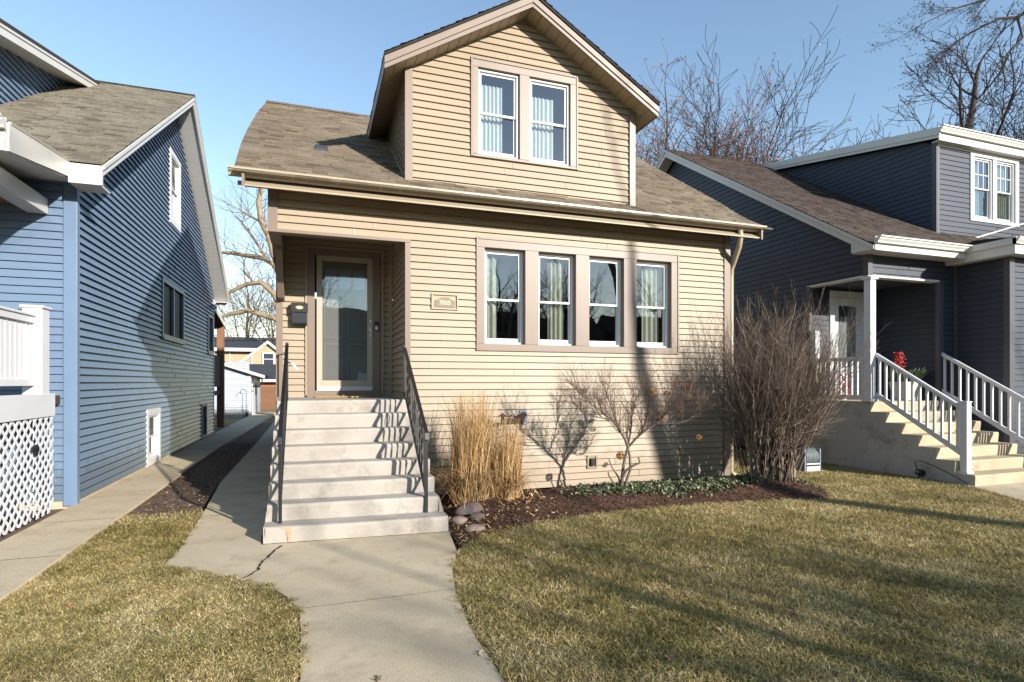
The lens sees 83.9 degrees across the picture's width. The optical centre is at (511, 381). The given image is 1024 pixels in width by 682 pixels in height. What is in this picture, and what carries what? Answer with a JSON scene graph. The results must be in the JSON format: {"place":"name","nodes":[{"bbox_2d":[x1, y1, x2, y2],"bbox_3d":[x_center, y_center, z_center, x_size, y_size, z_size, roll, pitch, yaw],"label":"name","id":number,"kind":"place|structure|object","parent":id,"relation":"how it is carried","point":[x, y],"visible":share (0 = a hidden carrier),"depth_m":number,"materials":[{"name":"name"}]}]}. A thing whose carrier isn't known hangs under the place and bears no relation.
{"place":"outdoors","nodes":[
{"label":"outdoors","id":0,"kind":"place"},
{"bbox_2d":[0,509,63,541],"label":"soil strip","id":1,"kind":"object","parent":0,"point":[23,527],"depth_m":6.88,"materials":[{"name":"brown soil"}]},
{"bbox_2d":[0,412,275,601],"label":"side path","id":2,"kind":"structure","parent":0,"point":[52,538],"depth_m":6.96,"materials":[{"name":"concrete"}]},
{"bbox_2d":[0,508,314,681],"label":"lawn","id":3,"kind":"structure","parent":0,"point":[298,642],"depth_m":4.02,"materials":[{"name":"plant"}]},
{"bbox_2d":[93,423,272,538],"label":"side yard soil","id":4,"kind":"structure","parent":0,"point":[254,434],"depth_m":9.28,"materials":[{"name":"brown soil"}]},
{"bbox_2d":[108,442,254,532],"bbox_3d":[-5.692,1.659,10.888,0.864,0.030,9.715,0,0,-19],"label":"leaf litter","id":5,"kind":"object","parent":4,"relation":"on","point":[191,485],"visible":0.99,"depth_m":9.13,"materials":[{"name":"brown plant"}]},
{"bbox_2d":[214,409,275,424],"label":"back yard","id":6,"kind":"structure","parent":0,"point":[229,421],"depth_m":26.03,"materials":[{"name":"grey concrete"}]},
{"bbox_2d":[214,361,272,418],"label":"shed","id":7,"kind":"structure","parent":6,"relation":"on","point":[238,378],"depth_m":27.05,"materials":[{"name":"white"}]},
{"bbox_2d":[252,378,256,414],"bbox_3d":[-12.980,0.780,28.729,0.040,1.900,2.200,0,0,-19],"label":"door","id":8,"kind":"structure","parent":7,"relation":"in","point":[254,380],"depth_m":28.46,"materials":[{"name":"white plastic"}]},
{"bbox_2d":[212,175,275,343],"bbox_3d":[-11.918,-4.854,26.061,6.994,13.281,4.645,0,0,10],"label":"bare tree","id":9,"kind":"object","parent":6,"relation":"on","point":[261,220],"visible":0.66,"depth_m":25.90,"materials":[{"name":"beige plant"}]},
{"bbox_2d":[251,387,275,408],"bbox_3d":[-16.111,1.145,35.623,5.000,1.670,0.080,0,0,-19],"label":"board fence","id":10,"kind":"object","parent":6,"relation":"on","point":[267,397],"visible":0.11,"depth_m":35.84,"materials":[{"name":"brown wood"}]},
{"bbox_2d":[214,340,275,340],"bbox_3d":[-13.483,-2.998,38.719,29.486,0.476,0.040,0,0,-1],"label":"utility wire","id":11,"kind":"object","parent":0,"point":[248,340],"visible":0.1,"depth_m":38.63,"materials":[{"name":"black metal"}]},
{"bbox_2d":[8,422,503,681],"bbox_3d":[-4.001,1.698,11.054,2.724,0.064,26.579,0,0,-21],"label":"path","id":12,"kind":"structure","parent":0,"point":[413,636],"depth_m":4.66,"materials":[{"name":"concrete"}]},
{"bbox_2d":[263,397,447,543],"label":"front steps","id":13,"kind":"structure","parent":12,"relation":"on","point":[351,468],"depth_m":6.74,"materials":[{"name":"concrete"}]},
{"bbox_2d":[278,342,288,523],"bbox_3d":[-3.001,0.490,7.473,0.138,2.020,3.217,0,0,-22],"label":"handrail","id":14,"kind":"object","parent":13,"relation":"on","point":[282,424],"visible":1,"depth_m":6.42,"materials":[{"name":"black metal"}]},
{"bbox_2d":[315,396,368,397],"bbox_3d":[-2.678,0.237,8.968,0.800,0.018,0.340,0,0,-19],"label":"threshold","id":15,"kind":"object","parent":13,"relation":"on","point":[337,396],"visible":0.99,"depth_m":8.78,"materials":[{"name":"brown wood"}]},
{"bbox_2d":[403,345,428,512],"bbox_3d":[-1.249,0.490,7.296,0.042,2.020,1.728,0,0,-19],"label":"handrail","id":16,"kind":"object","parent":13,"relation":"on","point":[415,412],"visible":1,"depth_m":7.07,"materials":[{"name":"black metal"}]},
{"bbox_2d":[227,0,772,494],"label":"bungalow","id":17,"kind":"object","parent":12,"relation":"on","point":[399,206],"visible":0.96,"depth_m":8.92,"materials":[{"name":"beige plastic"}]},
{"bbox_2d":[291,303,307,325],"bbox_3d":[-3.360,-1.070,9.010,0.250,0.350,0.152,0,0,-19],"label":"mailbox","id":18,"kind":"object","parent":17,"relation":"attached to","point":[299,311],"visible":1,"depth_m":8.96,"materials":[{"name":"black metal"}]},
{"bbox_2d":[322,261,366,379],"bbox_3d":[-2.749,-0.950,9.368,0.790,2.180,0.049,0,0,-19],"label":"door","id":19,"kind":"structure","parent":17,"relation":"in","point":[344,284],"depth_m":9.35,"materials":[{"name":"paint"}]},
{"bbox_2d":[317,255,372,390],"bbox_3d":[-2.721,-0.955,9.290,0.880,2.200,0.084,0,0,-19],"label":"storm door","id":20,"kind":"structure","parent":17,"relation":"in","point":[322,385],"depth_m":9.30,"materials":[{"name":"white metal"}]},
{"bbox_2d":[374,322,378,330],"bbox_3d":[-2.245,-0.915,9.435,0.075,0.150,0.031,0,0,-19],"label":"doorbell","id":21,"kind":"object","parent":17,"relation":"attached to","point":[376,326],"visible":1,"depth_m":9.43,"materials":[{"name":"black plastic"}]},
{"bbox_2d":[431,293,457,309],"bbox_3d":[-0.980,-1.160,8.281,0.395,0.230,0.055,0,0,-19],"label":"house number plaque","id":22,"kind":"object","parent":17,"relation":"attached to","point":[439,301],"visible":1,"depth_m":8.26,"materials":[{"name":"brown metal"}]},
{"bbox_2d":[481,84,501,152],"bbox_3d":[-0.349,-3.970,8.710,0.410,1.100,0.030,0,0,-19],"label":"curtain","id":23,"kind":"object","parent":17,"relation":"hanging from","point":[491,127],"visible":0.65,"depth_m":8.72,"materials":[{"name":"white fabric"}]},
{"bbox_2d":[487,255,495,337],"bbox_3d":[-0.351,-1.230,8.730,0.240,1.420,0.044,0,0,-19],"label":"curtain","id":24,"kind":"object","parent":17,"relation":"hanging from","point":[491,294],"visible":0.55,"depth_m":8.74,"materials":[{"name":"white fabric"}]},
{"bbox_2d":[478,68,518,158],"bbox_3d":[-0.218,-4.020,8.618,0.653,1.290,0.080,0,0,-19],"label":"window","id":25,"kind":"structure","parent":17,"relation":"in","point":[515,78],"depth_m":8.64,"materials":[{"name":"white plastic"}]},
{"bbox_2d":[485,249,522,344],"bbox_3d":[-0.142,-1.283,8.692,0.641,1.435,0.080,0,0,-19],"label":"window","id":26,"kind":"structure","parent":17,"relation":"in","point":[487,251],"depth_m":8.74,"materials":[{"name":"white plastic"}]},
{"bbox_2d":[500,410,526,424],"bbox_3d":[0.032,0.540,8.464,0.118,0.220,0.597,0,0,39],"label":"hose bracket","id":27,"kind":"object","parent":17,"relation":"attached to","point":[522,416],"visible":0.88,"depth_m":8.54,"materials":[{"name":"plastic"}]},
{"bbox_2d":[531,97,552,159],"bbox_3d":[0.435,-3.945,8.983,0.470,1.050,0.030,0,0,-19],"label":"curtain","id":28,"kind":"object","parent":17,"relation":"hanging from","point":[542,137],"visible":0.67,"depth_m":9.00,"materials":[{"name":"white fabric"}]},
{"bbox_2d":[530,78,568,165],"bbox_3d":[0.565,-4.020,8.890,0.685,1.290,0.080,0,0,-19],"label":"window","id":29,"kind":"structure","parent":17,"relation":"in","point":[564,87],"depth_m":8.95,"materials":[{"name":"white plastic"}]},
{"bbox_2d":[548,262,562,339],"bbox_3d":[0.698,-1.210,9.095,0.260,1.380,0.044,0,0,-19],"label":"curtain","id":30,"kind":"object","parent":17,"relation":"hanging from","point":[555,294],"visible":0.84,"depth_m":9.09,"materials":[{"name":"white fabric"}]},
{"bbox_2d":[539,253,573,345],"bbox_3d":[0.667,-1.283,8.973,0.630,1.435,0.080,0,0,-19],"label":"window","id":31,"kind":"structure","parent":17,"relation":"in","point":[570,342],"depth_m":9.03,"materials":[{"name":"white plastic"}]},
{"bbox_2d":[586,455,596,468],"bbox_3d":[1.273,1.275,9.055,0.180,0.210,0.075,0,0,-19],"label":"outlet cover","id":32,"kind":"object","parent":17,"relation":"attached to","point":[591,461],"visible":1,"depth_m":9.03,"materials":[{"name":"beige plastic"}]},
{"bbox_2d":[589,257,620,346],"bbox_3d":[1.481,-1.283,9.257,0.624,1.435,0.080,0,0,-19],"label":"window","id":33,"kind":"structure","parent":17,"relation":"in","point":[617,343],"depth_m":9.31,"materials":[{"name":"white plastic"}]},
{"bbox_2d":[642,268,657,342],"bbox_3d":[2.341,-1.220,9.668,0.340,1.400,0.044,0,0,-19],"label":"curtain","id":34,"kind":"object","parent":17,"relation":"hanging from","point":[649,299],"visible":0.78,"depth_m":9.66,"materials":[{"name":"white fabric"}]},
{"bbox_2d":[637,261,667,347],"bbox_3d":[2.315,-1.283,9.547,0.664,1.435,0.080,0,0,-19],"label":"window","id":35,"kind":"structure","parent":17,"relation":"in","point":[664,344],"depth_m":9.61,"materials":[{"name":"white plastic"}]},
{"bbox_2d":[238,335,275,335],"bbox_3d":[-13.483,-3.318,38.719,29.486,0.476,0.040,0,0,-1],"label":"utility wire","id":36,"kind":"object","parent":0,"point":[256,335],"visible":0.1,"depth_m":38.65,"materials":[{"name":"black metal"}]},
{"bbox_2d":[202,425,808,626],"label":"ground","id":37,"kind":"structure","parent":0,"point":[457,546],"depth_m":9.28,"materials":[{"name":"soil"}]},
{"bbox_2d":[0,18,229,534],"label":"blue house","id":38,"kind":"structure","parent":37,"relation":"on","point":[113,284],"depth_m":8.96,"materials":[{"name":"plastic"}]},
{"bbox_2d":[149,414,158,459],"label":"window","id":39,"kind":"structure","parent":38,"relation":"in","point":[153,419],"depth_m":11.44,"materials":[{"name":"white glass"}]},
{"bbox_2d":[172,156,179,225],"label":"window","id":40,"kind":"structure","parent":38,"relation":"in","point":[175,167],"depth_m":13.29,"materials":[{"name":"white glass"}]},
{"bbox_2d":[214,337,275,363],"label":"tan gabled house","id":41,"kind":"structure","parent":37,"relation":"on","point":[255,352],"depth_m":44.23,"materials":[{"name":"paint"}]},
{"bbox_2d":[262,352,274,363],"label":"window","id":42,"kind":"structure","parent":41,"relation":"in","point":[267,357],"depth_m":44.13,"materials":[{"name":"white plastic"}]},
{"bbox_2d":[214,261,275,337],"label":"bare tree","id":43,"kind":"object","parent":37,"relation":"on","point":[247,317],"visible":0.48,"depth_m":48.90,"materials":[{"name":"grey plant"}]},
{"bbox_2d":[222,271,275,342],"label":"bare tree","id":44,"kind":"object","parent":37,"relation":"on","point":[269,324],"visible":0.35,"depth_m":46.72,"materials":[{"name":"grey plant"}]},
{"bbox_2d":[249,364,275,386],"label":"brick garage","id":45,"kind":"structure","parent":37,"relation":"on","point":[269,369],"depth_m":41.15,"materials":[{"name":"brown brick"}]},
{"bbox_2d":[636,39,850,166],"bbox_3d":[9.819,-8.123,32.811,18.191,20.030,16.377,0,0,28],"label":"bare tree","id":46,"kind":"object","parent":37,"relation":"on","point":[659,140],"visible":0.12,"depth_m":29.05,"materials":[{"name":"brown plant"}]},
{"bbox_2d":[636,6,903,163],"bbox_3d":[11.580,-8.113,31.933,19.983,20.014,19.318,0,0,-19],"label":"bare tree","id":47,"kind":"object","parent":37,"relation":"on","point":[709,117],"visible":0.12,"depth_m":28.30,"materials":[{"name":"brown plant"}]},
{"bbox_2d":[684,113,961,162],"bbox_3d":[11.319,-5.458,27.398,16.035,14.689,14.746,0,0,21],"label":"bare tree","id":48,"kind":"object","parent":37,"relation":"on","point":[727,143],"visible":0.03,"depth_m":26.92,"materials":[{"name":"brown plant"}]},
{"bbox_2d":[655,124,1023,453],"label":"slate house","id":49,"kind":"structure","parent":37,"relation":"on","point":[888,230],"depth_m":12.56,"materials":[{"name":"plastic"}]},
{"bbox_2d":[835,297,859,394],"bbox_3d":[7.380,-0.750,12.561,0.760,2.180,0.030,0,0,-19],"label":"door","id":50,"kind":"structure","parent":49,"relation":"in","point":[838,301],"depth_m":12.59,"materials":[{"name":"white plastic"}]},
{"bbox_2d":[974,161,978,215],"bbox_3d":[10.799,-4.445,13.354,0.380,1.450,0.044,0,0,-19],"label":"curtain","id":51,"kind":"object","parent":49,"relation":"hanging from","point":[976,202],"visible":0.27,"depth_m":13.39,"materials":[{"name":"white fabric"}]},
{"bbox_2d":[942,352,1023,443],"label":"porch railing","id":52,"kind":"object","parent":49,"relation":"attached to","point":[1007,430],"visible":0.92,"depth_m":10.71,"materials":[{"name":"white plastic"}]},
{"bbox_2d":[974,157,991,219],"bbox_3d":[10.947,-4.495,13.310,0.670,1.430,0.080,0,0,-19],"label":"window","id":53,"kind":"structure","parent":49,"relation":"in","point":[989,162],"depth_m":13.38,"materials":[{"name":"white plastic"}]},
{"bbox_2d":[997,166,1005,219],"bbox_3d":[11.635,-4.445,13.645,0.550,1.450,0.044,0,0,-19],"label":"curtain","id":54,"kind":"object","parent":49,"relation":"hanging from","point":[1001,206],"visible":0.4,"depth_m":13.68,"materials":[{"name":"white fabric"}]},
{"bbox_2d":[997,161,1013,222],"bbox_3d":[11.693,-4.495,13.570,0.670,1.430,0.080,0,0,-19],"label":"window","id":55,"kind":"structure","parent":49,"relation":"in","point":[1011,166],"depth_m":13.64,"materials":[{"name":"white plastic"}]},
{"bbox_2d":[810,399,1023,485],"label":"porch steps","id":56,"kind":"structure","parent":37,"relation":"on","point":[880,435],"depth_m":10.46,"materials":[{"name":"concrete"}]},
{"bbox_2d":[810,331,863,398],"bbox_3d":[6.595,-0.345,11.514,0.130,1.450,1.250,0,0,-19],"label":"porch railing","id":57,"kind":"object","parent":56,"relation":"on","point":[851,385],"visible":0.29,"depth_m":11.29,"materials":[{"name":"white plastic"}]},
{"bbox_2d":[887,352,928,399],"bbox_3d":[8.072,-0.114,11.650,0.886,0.985,0.873,0,0,-19],"label":"planter","id":58,"kind":"object","parent":56,"relation":"on","point":[915,372],"visible":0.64,"depth_m":11.51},
{"bbox_2d":[875,353,973,473],"bbox_3d":[7.178,0.477,10.037,0.160,2.033,1.666,0,0,-19],"label":"porch railing","id":59,"kind":"object","parent":56,"relation":"on","point":[962,447],"visible":0.98,"depth_m":9.78,"materials":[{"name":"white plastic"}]},
{"bbox_2d":[864,0,1023,138],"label":"bare tree","id":60,"kind":"object","parent":37,"relation":"on","point":[955,43],"visible":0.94,"depth_m":15.00,"materials":[{"name":"brown plant"}]},
{"bbox_2d":[874,1,1023,139],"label":"bare tree","id":61,"kind":"object","parent":37,"relation":"on","point":[974,91],"visible":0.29,"depth_m":26.00,"materials":[{"name":"brown plant"}]},
{"bbox_2d":[979,97,1023,140],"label":"bare tree","id":62,"kind":"object","parent":37,"relation":"on","point":[1013,134],"visible":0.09,"depth_m":26.62,"materials":[{"name":"brown plant"}]},
{"bbox_2d":[0,0,1023,354],"label":"sky","id":63,"kind":"structure","parent":0,"point":[235,56],"materials":[{"name":"blue"}]},
{"bbox_2d":[452,451,1023,681],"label":"lawn","id":64,"kind":"structure","parent":0,"point":[661,580],"depth_m":4.76,"materials":[{"name":"plant"}]},
{"bbox_2d":[440,476,831,545],"bbox_3d":[1.925,1.596,8.003,6.180,0.176,2.850,0,0,-19],"label":"mulch bed","id":65,"kind":"object","parent":64,"relation":"on","point":[748,491],"visible":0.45,"depth_m":7.61,"materials":[{"name":"brown wood"}]},
{"bbox_2d":[451,516,466,525],"bbox_3d":[-0.606,1.603,6.533,0.193,0.110,0.141,0,0,-19],"label":"rock","id":66,"kind":"object","parent":65,"relation":"on","point":[457,520],"visible":1,"depth_m":6.50,"materials":[{"name":"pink stone"}]},
{"bbox_2d":[454,502,482,515],"bbox_3d":[-0.525,1.554,6.912,0.376,0.188,0.261,0,0,-19],"label":"rock","id":67,"kind":"object","parent":65,"relation":"on","point":[469,508],"visible":0.78,"depth_m":6.82,"materials":[{"name":"stone"}]},
{"bbox_2d":[463,524,484,531],"bbox_3d":[-0.415,1.638,6.357,0.253,0.081,0.167,0,0,-19],"label":"rock","id":68,"kind":"object","parent":65,"relation":"on","point":[473,527],"visible":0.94,"depth_m":6.31,"materials":[{"name":"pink stone"}]},
{"bbox_2d":[469,512,484,520],"bbox_3d":[-0.408,1.594,6.677,0.148,0.130,0.155,0,0,27],"label":"rock","id":69,"kind":"object","parent":65,"relation":"on","point":[478,516],"visible":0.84,"depth_m":6.63,"materials":[{"name":"stone"}]},
{"bbox_2d":[430,387,530,507],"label":"ornamental grass","id":70,"kind":"object","parent":65,"relation":"on","point":[470,462],"depth_m":7.25,"materials":[{"name":"plant"}]},
{"bbox_2d":[443,490,560,540],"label":"leaf litter","id":71,"kind":"object","parent":65,"relation":"on","point":[522,498],"visible":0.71,"depth_m":6.95,"materials":[{"name":"plant"}]},
{"bbox_2d":[478,417,550,500],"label":"ornamental grass","id":72,"kind":"object","parent":65,"relation":"on","point":[510,457],"depth_m":7.37,"materials":[{"name":"plant"}]},
{"bbox_2d":[548,353,722,489],"bbox_3d":[1.634,0.546,8.049,2.442,2.046,1.334,0,0,-4],"label":"bare tree","id":73,"kind":"object","parent":65,"relation":"on","point":[601,404],"visible":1,"depth_m":7.91,"materials":[{"name":"brown plant"}]},
{"bbox_2d":[616,440,623,459],"bbox_3d":[1.509,0.893,7.935,0.122,0.402,0.121,0,0,-19],"label":"hanging ball","id":74,"kind":"object","parent":73,"relation":"hanging from","point":[620,455],"visible":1,"depth_m":7.91,"materials":[{"name":"brown"}]},
{"bbox_2d":[552,473,819,501],"bbox_3d":[2.644,1.538,8.409,4.304,0.225,0.958,0,0,-19],"label":"ivy","id":75,"kind":"object","parent":65,"relation":"on","point":[691,484],"visible":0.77,"depth_m":8.22,"materials":[{"name":"green plant"}]},
{"bbox_2d":[682,285,896,482],"bbox_3d":[4.247,-0.025,9.006,3.050,3.326,2.462,0,0,26],"label":"bare shrub","id":76,"kind":"object","parent":65,"relation":"on","point":[779,402],"visible":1,"depth_m":8.74,"materials":[{"name":"brown plant"}]},
{"bbox_2d":[665,654,675,660],"bbox_3d":[0.938,1.638,3.385,0.076,0.023,0.067,0,0,-19],"label":"fallen leaf","id":77,"kind":"object","parent":64,"relation":"on","point":[670,657],"visible":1,"depth_m":3.39,"materials":[{"name":"brown plant"}]},
{"bbox_2d":[794,447,821,471],"bbox_3d":[5.648,1.474,10.805,0.575,0.453,0.333,0,0,-19],"label":"hose reel","id":78,"kind":"object","parent":64,"relation":"on","point":[812,461],"visible":0.7,"depth_m":10.65,"materials":[{"name":"plastic"}]},
{"bbox_2d":[914,461,967,483],"bbox_3d":[7.079,1.506,9.467,0.159,0.307,0.830,0,0,-19],"label":"flood light","id":79,"kind":"object","parent":64,"relation":"on","point":[920,472],"visible":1,"depth_m":9.70,"materials":[{"name":"black metal"}]},
{"bbox_2d":[837,375,853,399],"bbox_3d":[6.888,0.117,11.907,0.455,0.521,0.451,0,0,-19],"label":"red plant","id":80,"kind":"object","parent":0,"point":[843,387],"visible":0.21,"depth_m":11.82,"materials":[{"name":"red plant"}]},
{"bbox_2d":[970,482,1023,499],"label":"neighbour path","id":81,"kind":"structure","parent":0,"point":[1016,490],"depth_m":8.81,"materials":[{"name":"concrete"}]}
]}

